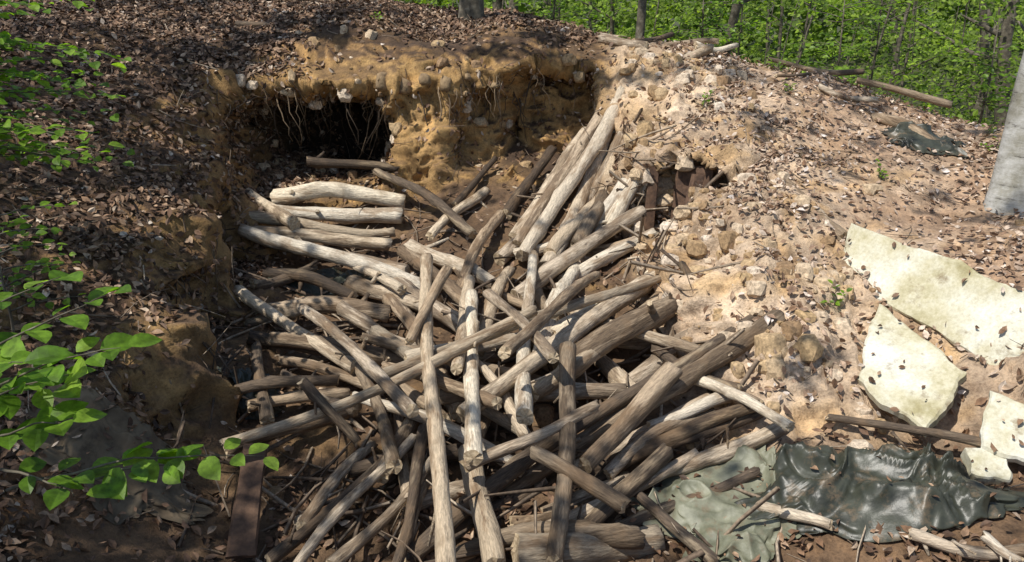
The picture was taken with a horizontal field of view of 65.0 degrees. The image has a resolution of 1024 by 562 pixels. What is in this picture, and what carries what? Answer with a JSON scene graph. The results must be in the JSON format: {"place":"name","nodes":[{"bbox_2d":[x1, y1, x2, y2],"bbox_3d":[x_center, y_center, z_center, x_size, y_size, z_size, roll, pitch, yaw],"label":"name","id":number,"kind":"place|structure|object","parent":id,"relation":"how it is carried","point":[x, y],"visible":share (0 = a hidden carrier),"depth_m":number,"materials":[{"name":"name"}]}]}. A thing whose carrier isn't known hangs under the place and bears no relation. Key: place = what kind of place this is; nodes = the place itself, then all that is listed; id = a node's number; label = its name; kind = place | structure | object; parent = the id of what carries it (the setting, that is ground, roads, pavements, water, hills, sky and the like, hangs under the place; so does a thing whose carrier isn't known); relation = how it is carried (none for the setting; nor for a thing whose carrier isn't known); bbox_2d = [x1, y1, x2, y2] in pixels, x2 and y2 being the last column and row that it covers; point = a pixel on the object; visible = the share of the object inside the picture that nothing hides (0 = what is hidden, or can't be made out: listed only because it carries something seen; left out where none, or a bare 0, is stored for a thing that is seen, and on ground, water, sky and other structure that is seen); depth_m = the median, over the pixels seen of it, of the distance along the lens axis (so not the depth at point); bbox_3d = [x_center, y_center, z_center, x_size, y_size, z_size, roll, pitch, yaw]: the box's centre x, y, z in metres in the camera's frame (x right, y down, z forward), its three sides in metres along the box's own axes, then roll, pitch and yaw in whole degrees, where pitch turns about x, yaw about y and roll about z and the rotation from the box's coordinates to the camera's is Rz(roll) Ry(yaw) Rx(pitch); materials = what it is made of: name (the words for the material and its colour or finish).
{"place":"outdoors","nodes":[
{"label":"outdoors","id":0,"kind":"place"},
{"bbox_2d":[0,0,1023,561],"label":"ground","id":1,"kind":"structure","parent":0,"point":[184,366],"depth_m":6.72,"materials":[{"name":"soil"}]},
{"bbox_2d":[0,201,87,332],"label":"sapling","id":2,"kind":"object","parent":1,"relation":"on","point":[31,264],"visible":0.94,"depth_m":4.55,"materials":[{"name":"green plant"}]},
{"bbox_2d":[0,0,134,172],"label":"beech sapling","id":3,"kind":"object","parent":1,"relation":"on","point":[7,43],"visible":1,"depth_m":4.94,"materials":[{"name":"green plant"}]},
{"bbox_2d":[0,384,213,524],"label":"cloth sheet","id":4,"kind":"object","parent":1,"relation":"on","point":[94,441],"visible":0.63,"depth_m":4.54,"materials":[{"name":"fabric"}]},
{"bbox_2d":[0,270,278,509],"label":"sapling","id":5,"kind":"object","parent":1,"relation":"on","point":[33,433],"visible":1,"depth_m":2.60,"materials":[{"name":"green plant"}]},
{"bbox_2d":[225,444,267,558],"bbox_3d":[-1.530,1.259,4.662,0.161,0.312,0.732,-3,20,-8],"label":"wooden board","id":6,"kind":"object","parent":1,"relation":"on","point":[243,532],"visible":0.91,"depth_m":4.57,"materials":[{"name":"brown wood"}]},
{"bbox_2d":[248,341,274,425],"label":"log","id":7,"kind":"object","parent":1,"relation":"on","point":[266,411],"visible":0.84,"depth_m":5.56,"materials":[{"name":"brown wood"}]},
{"bbox_2d":[234,374,339,393],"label":"log","id":8,"kind":"object","parent":7,"relation":"on","point":[269,382],"visible":0.84,"depth_m":5.60,"materials":[{"name":"brown wood"}]},
{"bbox_2d":[262,267,357,298],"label":"log","id":9,"kind":"object","parent":1,"relation":"on","point":[301,276],"visible":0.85,"depth_m":7.08,"materials":[{"name":"brown wood"}]},
{"bbox_2d":[251,291,390,322],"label":"log","id":10,"kind":"object","parent":1,"relation":"on","point":[328,305],"visible":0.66,"depth_m":6.63,"materials":[{"name":"brown wood"}]},
{"bbox_2d":[249,211,395,237],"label":"log","id":11,"kind":"object","parent":1,"relation":"on","point":[263,217],"visible":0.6,"depth_m":7.92,"materials":[{"name":"beige wood"}]},
{"bbox_2d":[264,447,382,561],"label":"log","id":12,"kind":"object","parent":1,"relation":"on","point":[280,551],"visible":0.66,"depth_m":4.58,"materials":[{"name":"brown wood"}]},
{"bbox_2d":[238,223,419,288],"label":"log","id":13,"kind":"object","parent":1,"relation":"on","point":[293,246],"visible":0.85,"depth_m":7.26,"materials":[{"name":"beige wood"}]},
{"bbox_2d":[268,332,403,365],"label":"log","id":14,"kind":"object","parent":1,"relation":"on","point":[300,341],"visible":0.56,"depth_m":6.08,"materials":[{"name":"brown wood"}]},
{"bbox_2d":[296,440,377,529],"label":"log","id":15,"kind":"object","parent":1,"relation":"on","point":[330,485],"visible":0.89,"depth_m":4.87,"materials":[{"name":"brown wood"}]},
{"bbox_2d":[270,181,405,208],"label":"log","id":16,"kind":"object","parent":1,"relation":"on","point":[302,192],"visible":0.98,"depth_m":8.47,"materials":[{"name":"beige wood"}]},
{"bbox_2d":[267,247,410,273],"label":"log","id":17,"kind":"object","parent":1,"relation":"on","point":[404,267],"visible":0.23,"depth_m":7.32,"materials":[{"name":"beige wood"}]},
{"bbox_2d":[247,226,391,250],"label":"log","id":18,"kind":"object","parent":17,"relation":"on","point":[340,239],"visible":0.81,"depth_m":7.77,"materials":[{"name":"beige wood"}]},
{"bbox_2d":[279,205,403,224],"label":"log","id":19,"kind":"object","parent":1,"relation":"on","point":[392,215],"visible":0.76,"depth_m":8.26,"materials":[{"name":"beige wood"}]},
{"bbox_2d":[128,67,593,438],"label":"hanging roots","id":20,"kind":"object","parent":1,"relation":"hanging from","point":[377,125],"visible":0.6,"depth_m":8.78,"materials":[{"name":"brown plant"}]},
{"bbox_2d":[343,271,418,311],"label":"log","id":21,"kind":"object","parent":1,"relation":"on","point":[360,286],"visible":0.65,"depth_m":6.99,"materials":[{"name":"beige wood"}]},
{"bbox_2d":[376,364,450,483],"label":"log","id":22,"kind":"object","parent":1,"relation":"on","point":[407,427],"visible":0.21,"depth_m":5.19,"materials":[{"name":"brown wood"}]},
{"bbox_2d":[293,433,415,561],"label":"log","id":23,"kind":"object","parent":22,"relation":"on","point":[334,515],"visible":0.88,"depth_m":4.57,"materials":[{"name":"beige wood"}]},
{"bbox_2d":[372,168,477,238],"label":"log","id":24,"kind":"object","parent":1,"relation":"on","point":[461,224],"visible":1,"depth_m":8.13,"materials":[{"name":"brown wood"}]},
{"bbox_2d":[403,237,495,288],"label":"log","id":25,"kind":"object","parent":1,"relation":"on","point":[441,260],"visible":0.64,"depth_m":7.41,"materials":[{"name":"beige wood"}]},
{"bbox_2d":[452,210,504,302],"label":"log","id":26,"kind":"object","parent":25,"relation":"on","point":[485,233],"visible":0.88,"depth_m":7.38,"materials":[{"name":"brown wood"}]},
{"bbox_2d":[404,487,530,561],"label":"log","id":27,"kind":"object","parent":1,"relation":"on","point":[468,521],"visible":0.34,"depth_m":4.72,"materials":[{"name":"brown wood"}]},
{"bbox_2d":[408,314,756,561],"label":"log","id":28,"kind":"object","parent":27,"relation":"on","point":[514,467],"visible":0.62,"depth_m":4.85,"materials":[{"name":"wood"}]},
{"bbox_2d":[402,476,547,515],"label":"log","id":29,"kind":"object","parent":1,"relation":"on","point":[455,487],"visible":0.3,"depth_m":4.87,"materials":[{"name":"brown wood"}]},
{"bbox_2d":[396,470,431,544],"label":"log","id":30,"kind":"object","parent":29,"relation":"on","point":[425,485],"visible":0.35,"depth_m":4.79,"materials":[{"name":"brown wood"}]},
{"bbox_2d":[326,456,430,561],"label":"log","id":31,"kind":"object","parent":30,"relation":"on","point":[354,545],"visible":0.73,"depth_m":4.52,"materials":[{"name":"beige wood"}]},
{"bbox_2d":[382,397,409,506],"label":"log","id":32,"kind":"object","parent":31,"relation":"on","point":[403,475],"visible":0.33,"depth_m":4.96,"materials":[{"name":"brown wood"}]},
{"bbox_2d":[276,355,388,395],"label":"log","id":33,"kind":"object","parent":32,"relation":"on","point":[323,368],"visible":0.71,"depth_m":5.92,"materials":[{"name":"brown wood"}]},
{"bbox_2d":[232,285,356,374],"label":"log","id":34,"kind":"object","parent":33,"relation":"on","point":[319,344],"visible":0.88,"depth_m":6.20,"materials":[{"name":"beige wood"}]},
{"bbox_2d":[332,322,402,473],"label":"log","id":35,"kind":"object","parent":33,"relation":"on","point":[393,461],"visible":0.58,"depth_m":5.03,"materials":[{"name":"brown wood"}]},
{"bbox_2d":[392,424,427,561],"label":"log","id":36,"kind":"object","parent":31,"relation":"on","point":[416,469],"visible":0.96,"depth_m":4.65,"materials":[{"name":"brown wood"}]},
{"bbox_2d":[481,404,501,438],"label":"log","id":37,"kind":"object","parent":29,"relation":"on","point":[485,422],"visible":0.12,"depth_m":5.27,"materials":[{"name":"brown wood"}]},
{"bbox_2d":[369,325,516,434],"bbox_3d":[-0.540,0.680,5.689,0.195,0.220,1.802,-16,29,-37],"label":"log","id":38,"kind":"object","parent":37,"relation":"on","point":[498,418],"visible":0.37,"depth_m":5.54,"materials":[{"name":"brown wood"}]},
{"bbox_2d":[404,332,531,359],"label":"log","id":39,"kind":"object","parent":38,"relation":"on","point":[498,342],"visible":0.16,"depth_m":5.88,"materials":[{"name":"beige wood"}]},
{"bbox_2d":[451,275,474,374],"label":"log","id":40,"kind":"object","parent":39,"relation":"on","point":[457,363],"visible":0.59,"depth_m":5.93,"materials":[{"name":"beige wood"}]},
{"bbox_2d":[219,305,537,445],"bbox_3d":[-0.737,0.638,5.179,2.249,0.178,0.193,-22,28,-26],"label":"log","id":41,"kind":"object","parent":40,"relation":"on","point":[462,346],"visible":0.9,"depth_m":5.10,"materials":[{"name":"beige wood"}]},
{"bbox_2d":[297,377,360,446],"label":"log","id":42,"kind":"object","parent":41,"relation":"on","point":[321,402],"visible":1,"depth_m":4.86,"materials":[{"name":"wood"}]},
{"bbox_2d":[296,303,418,417],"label":"log","id":43,"kind":"object","parent":41,"relation":"on","point":[381,378],"visible":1,"depth_m":5.15,"materials":[{"name":"beige wood"}]},
{"bbox_2d":[483,289,558,363],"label":"log","id":44,"kind":"object","parent":41,"relation":"on","point":[546,349],"visible":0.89,"depth_m":5.42,"materials":[{"name":"wood"}]},
{"bbox_2d":[498,271,600,358],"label":"log","id":45,"kind":"object","parent":44,"relation":"on","point":[517,341],"visible":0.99,"depth_m":5.41,"materials":[{"name":"wood"}]},
{"bbox_2d":[463,288,482,465],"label":"log","id":46,"kind":"object","parent":39,"relation":"on","point":[473,452],"visible":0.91,"depth_m":5.02,"materials":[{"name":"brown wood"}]},
{"bbox_2d":[438,382,626,404],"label":"log","id":47,"kind":"object","parent":37,"relation":"on","point":[595,390],"visible":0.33,"depth_m":5.37,"materials":[{"name":"wood"}]},
{"bbox_2d":[173,108,822,561],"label":"stick debris","id":48,"kind":"object","parent":1,"relation":"on","point":[367,506],"visible":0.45,"depth_m":5.29,"materials":[{"name":"brown plant"}]},
{"bbox_2d":[510,524,665,561],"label":"log","id":49,"kind":"object","parent":48,"relation":"on","point":[579,547],"visible":0.62,"depth_m":4.22,"materials":[{"name":"wood"}]},
{"bbox_2d":[546,341,576,561],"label":"log","id":50,"kind":"object","parent":49,"relation":"on","point":[559,524],"visible":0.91,"depth_m":4.61,"materials":[{"name":"wood"}]},
{"bbox_2d":[459,400,599,471],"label":"log","id":51,"kind":"object","parent":50,"relation":"on","point":[531,438],"visible":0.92,"depth_m":4.68,"materials":[{"name":"wood"}]},
{"bbox_2d":[530,446,630,513],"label":"log","id":52,"kind":"object","parent":50,"relation":"on","point":[610,496],"visible":0.99,"depth_m":4.41,"materials":[{"name":"wood"}]},
{"bbox_2d":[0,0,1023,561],"bbox_3d":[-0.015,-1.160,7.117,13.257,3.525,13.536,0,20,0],"label":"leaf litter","id":53,"kind":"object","parent":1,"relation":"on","point":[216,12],"visible":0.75,"depth_m":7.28,"materials":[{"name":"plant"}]},
{"bbox_2d":[0,0,1023,561],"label":"twig debris","id":54,"kind":"object","parent":1,"relation":"on","point":[444,200],"visible":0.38,"depth_m":7.41,"materials":[{"name":"brown plant"}]},
{"bbox_2d":[15,239,1023,558],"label":"leaf litter","id":55,"kind":"object","parent":1,"relation":"on","point":[1019,421],"visible":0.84,"depth_m":4.60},
{"bbox_2d":[502,145,556,219],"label":"log","id":56,"kind":"object","parent":1,"relation":"on","point":[526,185],"visible":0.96,"depth_m":8.42,"materials":[{"name":"wood"}]},
{"bbox_2d":[456,519,645,561],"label":"log","id":57,"kind":"object","parent":1,"relation":"on","point":[621,536],"visible":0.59,"depth_m":4.30,"materials":[{"name":"wood"}]},
{"bbox_2d":[458,444,505,561],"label":"log","id":58,"kind":"object","parent":57,"relation":"on","point":[487,528],"visible":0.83,"depth_m":4.41,"materials":[{"name":"beige wood"}]},
{"bbox_2d":[512,109,602,246],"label":"log","id":59,"kind":"object","parent":1,"relation":"on","point":[557,180],"visible":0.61,"depth_m":8.10,"materials":[{"name":"wood"}]},
{"bbox_2d":[516,98,619,261],"bbox_3d":[0.646,-1.104,8.041,0.317,0.223,2.506,9,49,24],"label":"log","id":60,"kind":"object","parent":1,"relation":"on","point":[561,194],"visible":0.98,"depth_m":7.79,"materials":[{"name":"wood"}]},
{"bbox_2d":[483,331,652,362],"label":"log","id":61,"kind":"object","parent":1,"relation":"on","point":[634,343],"visible":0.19,"depth_m":6.01,"materials":[{"name":"brown wood"}]},
{"bbox_2d":[531,291,662,402],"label":"log","id":62,"kind":"object","parent":61,"relation":"on","point":[546,386],"visible":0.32,"depth_m":5.36,"materials":[{"name":"wood"}]},
{"bbox_2d":[511,206,646,297],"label":"log","id":63,"kind":"object","parent":1,"relation":"on","point":[564,260],"visible":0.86,"depth_m":7.10,"materials":[{"name":"beige wood"}]},
{"bbox_2d":[537,85,624,267],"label":"log","id":64,"kind":"object","parent":1,"relation":"on","point":[579,201],"visible":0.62,"depth_m":7.90,"materials":[{"name":"beige wood"}]},
{"bbox_2d":[543,155,615,253],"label":"log","id":65,"kind":"object","parent":64,"relation":"on","point":[562,237],"visible":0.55,"depth_m":7.42,"materials":[{"name":"beige wood"}]},
{"bbox_2d":[504,448,698,547],"bbox_3d":[0.511,1.271,4.664,1.443,0.123,0.199,-21,27,-21],"label":"log","id":66,"kind":"object","parent":1,"relation":"on","point":[673,466],"visible":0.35,"depth_m":4.72,"materials":[{"name":"brown wood"}]},
{"bbox_2d":[558,228,659,279],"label":"log","id":67,"kind":"object","parent":1,"relation":"on","point":[595,263],"visible":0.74,"depth_m":7.11,"materials":[{"name":"wood"}]},
{"bbox_2d":[551,295,677,379],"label":"log","id":68,"kind":"object","parent":1,"relation":"on","point":[604,339],"visible":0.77,"depth_m":5.72,"materials":[{"name":"brown wood"}]},
{"bbox_2d":[584,442,672,522],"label":"log","id":69,"kind":"object","parent":1,"relation":"on","point":[646,470],"visible":0.68,"depth_m":4.64,"materials":[{"name":"wood"}]},
{"bbox_2d":[235,22,1023,530],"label":"clay clods","id":70,"kind":"object","parent":1,"relation":"on","point":[809,346],"visible":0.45,"depth_m":6.54,"materials":[{"name":"soil"}]},
{"bbox_2d":[569,309,700,352],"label":"log","id":71,"kind":"object","parent":1,"relation":"on","point":[679,344],"visible":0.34,"depth_m":5.67,"materials":[{"name":"wood"}]},
{"bbox_2d":[456,271,654,422],"bbox_3d":[0.477,0.358,5.853,0.174,0.157,2.569,16,32,37],"label":"log","id":72,"kind":"object","parent":71,"relation":"on","point":[534,361],"visible":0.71,"depth_m":5.71,"materials":[{"name":"wood"}]},
{"bbox_2d":[382,275,661,377],"bbox_3d":[0.226,0.278,5.881,2.613,0.279,0.107,-13,23,-31],"label":"log","id":73,"kind":"object","parent":72,"relation":"on","point":[568,307],"visible":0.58,"depth_m":5.98,"materials":[{"name":"wood"}]},
{"bbox_2d":[413,253,455,561],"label":"log","id":74,"kind":"object","parent":73,"relation":"on","point":[443,527],"visible":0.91,"depth_m":4.55,"materials":[{"name":"wood"}]},
{"bbox_2d":[405,265,451,344],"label":"log","id":75,"kind":"object","parent":74,"relation":"on","point":[442,276],"visible":1,"depth_m":5.64,"materials":[{"name":"wood"}]},
{"bbox_2d":[514,254,536,424],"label":"log","id":76,"kind":"object","parent":72,"relation":"on","point":[523,398],"visible":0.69,"depth_m":5.27,"materials":[{"name":"wood"}]},
{"bbox_2d":[498,309,786,497],"bbox_3d":[0.905,0.849,5.263,2.331,0.310,0.164,-29,29,-18],"label":"log","id":77,"kind":"object","parent":1,"relation":"on","point":[710,361],"visible":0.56,"depth_m":5.27,"materials":[{"name":"wood"}]},
{"bbox_2d":[352,391,524,476],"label":"log","id":78,"kind":"object","parent":77,"relation":"on","point":[453,430],"visible":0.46,"depth_m":5.13,"materials":[{"name":"wood"}]},
{"bbox_2d":[578,361,682,472],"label":"log","id":79,"kind":"object","parent":77,"relation":"on","point":[650,395],"visible":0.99,"depth_m":4.89,"materials":[{"name":"wood"}]},
{"bbox_2d":[574,391,710,467],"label":"log","id":80,"kind":"object","parent":1,"relation":"on","point":[629,437],"visible":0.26,"depth_m":5.12,"materials":[{"name":"wood"}]},
{"bbox_2d":[646,392,733,427],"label":"log","id":81,"kind":"object","parent":80,"relation":"on","point":[707,402],"visible":0.73,"depth_m":5.12,"materials":[{"name":"beige wood"}]},
{"bbox_2d":[540,423,787,512],"bbox_3d":[0.951,1.176,4.870,1.632,0.228,0.202,-19,24,-12],"label":"log","id":82,"kind":"object","parent":1,"relation":"on","point":[718,454],"visible":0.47,"depth_m":4.87,"materials":[{"name":"wood"}]},
{"bbox_2d":[573,412,763,492],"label":"log","id":83,"kind":"object","parent":1,"relation":"on","point":[648,451],"visible":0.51,"depth_m":4.96,"materials":[{"name":"wood"}]},
{"bbox_2d":[603,407,714,478],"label":"log","id":84,"kind":"object","parent":83,"relation":"on","point":[616,464],"visible":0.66,"depth_m":4.92,"materials":[{"name":"brown wood"}]},
{"bbox_2d":[583,403,755,475],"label":"log","id":85,"kind":"object","parent":1,"relation":"on","point":[689,429],"visible":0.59,"depth_m":4.95,"materials":[{"name":"brown wood"}]},
{"bbox_2d":[616,466,761,526],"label":"log","id":86,"kind":"object","parent":1,"relation":"on","point":[668,507],"visible":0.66,"depth_m":4.67,"materials":[{"name":"brown wood"}]},
{"bbox_2d":[395,0,1023,127],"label":"background forest","id":87,"kind":"object","parent":1,"relation":"on","point":[982,32],"visible":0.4,"depth_m":22.21,"materials":[{"name":"green plant"}]},
{"bbox_2d":[630,444,801,561],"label":"tarp","id":88,"kind":"object","parent":1,"relation":"on","point":[709,511],"visible":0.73,"depth_m":4.57,"materials":[{"name":"plastic"}]},
{"bbox_2d":[633,491,719,561],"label":"log","id":89,"kind":"object","parent":88,"relation":"on","point":[690,541],"visible":0.96,"depth_m":4.42,"materials":[{"name":"brown wood"}]},
{"bbox_2d":[734,441,1023,542],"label":"tarp","id":90,"kind":"object","parent":88,"relation":"on","point":[858,493],"visible":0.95,"depth_m":4.39,"materials":[{"name":"plastic"}]},
{"bbox_2d":[825,414,980,452],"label":"log","id":91,"kind":"object","parent":90,"relation":"on","point":[972,440],"visible":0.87,"depth_m":4.80,"materials":[{"name":"brown wood"}]},
{"bbox_2d":[676,350,764,404],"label":"log","id":92,"kind":"object","parent":1,"relation":"on","point":[680,354],"visible":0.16,"depth_m":5.17,"materials":[{"name":"brown wood"}]},
{"bbox_2d":[650,343,742,390],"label":"log","id":93,"kind":"object","parent":92,"relation":"on","point":[665,355],"visible":0.39,"depth_m":5.60,"materials":[{"name":"brown wood"}]},
{"bbox_2d":[694,376,794,431],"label":"log","id":94,"kind":"object","parent":93,"relation":"on","point":[752,403],"visible":0.89,"depth_m":4.95,"materials":[{"name":"beige wood"}]},
{"bbox_2d":[631,38,1023,420],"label":"leaf litter","id":95,"kind":"object","parent":1,"relation":"on","point":[801,208],"visible":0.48,"depth_m":7.17,"materials":[{"name":"plant"}]},
{"bbox_2d":[772,0,911,80],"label":"tree","id":96,"kind":"object","parent":1,"relation":"on","point":[850,52],"visible":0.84,"depth_m":10.54,"materials":[{"name":"green plant"}]},
{"bbox_2d":[833,0,934,89],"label":"sapling","id":97,"kind":"object","parent":1,"relation":"on","point":[864,32],"visible":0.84,"depth_m":11.61,"materials":[{"name":"green plant"}]},
{"bbox_2d":[857,304,966,437],"bbox_3d":[2.494,0.552,5.206,0.552,0.456,0.965,-7,21,-18],"label":"concrete slab","id":98,"kind":"object","parent":1,"relation":"on","point":[893,344],"depth_m":5.10,"materials":[{"name":"concrete"}]},
{"bbox_2d":[881,121,975,157],"bbox_3d":[3.975,-1.382,7.704,0.826,0.264,0.594,7,21,19],"label":"tarp","id":99,"kind":"object","parent":1,"relation":"on","point":[902,134],"visible":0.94,"depth_m":7.64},
{"bbox_2d":[842,223,1023,365],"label":"concrete slab","id":100,"kind":"object","parent":1,"relation":"on","point":[931,288],"depth_m":5.50,"materials":[{"name":"concrete"}]},
{"bbox_2d":[908,528,1023,559],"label":"log","id":101,"kind":"object","parent":1,"relation":"on","point":[925,539],"visible":0.92,"depth_m":4.00,"materials":[{"name":"beige wood"}]},
{"bbox_2d":[913,16,1023,123],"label":"shrub","id":102,"kind":"object","parent":1,"relation":"on","point":[991,71],"visible":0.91,"depth_m":10.13,"materials":[{"name":"green plant"}]},
{"bbox_2d":[960,448,1012,484],"bbox_3d":[2.703,1.057,4.577,0.223,0.176,0.219,3,20,9],"label":"concrete slab","id":103,"kind":"object","parent":1,"relation":"on","point":[999,470],"depth_m":4.53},
{"bbox_2d":[979,391,1023,465],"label":"concrete slab","id":104,"kind":"object","parent":103,"relation":"on","point":[996,430],"depth_m":4.62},
{"bbox_2d":[983,51,1023,215],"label":"birch tree","id":105,"kind":"object","parent":1,"relation":"on","point":[1005,194],"visible":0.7,"depth_m":6.60,"materials":[{"name":"grey plant"}]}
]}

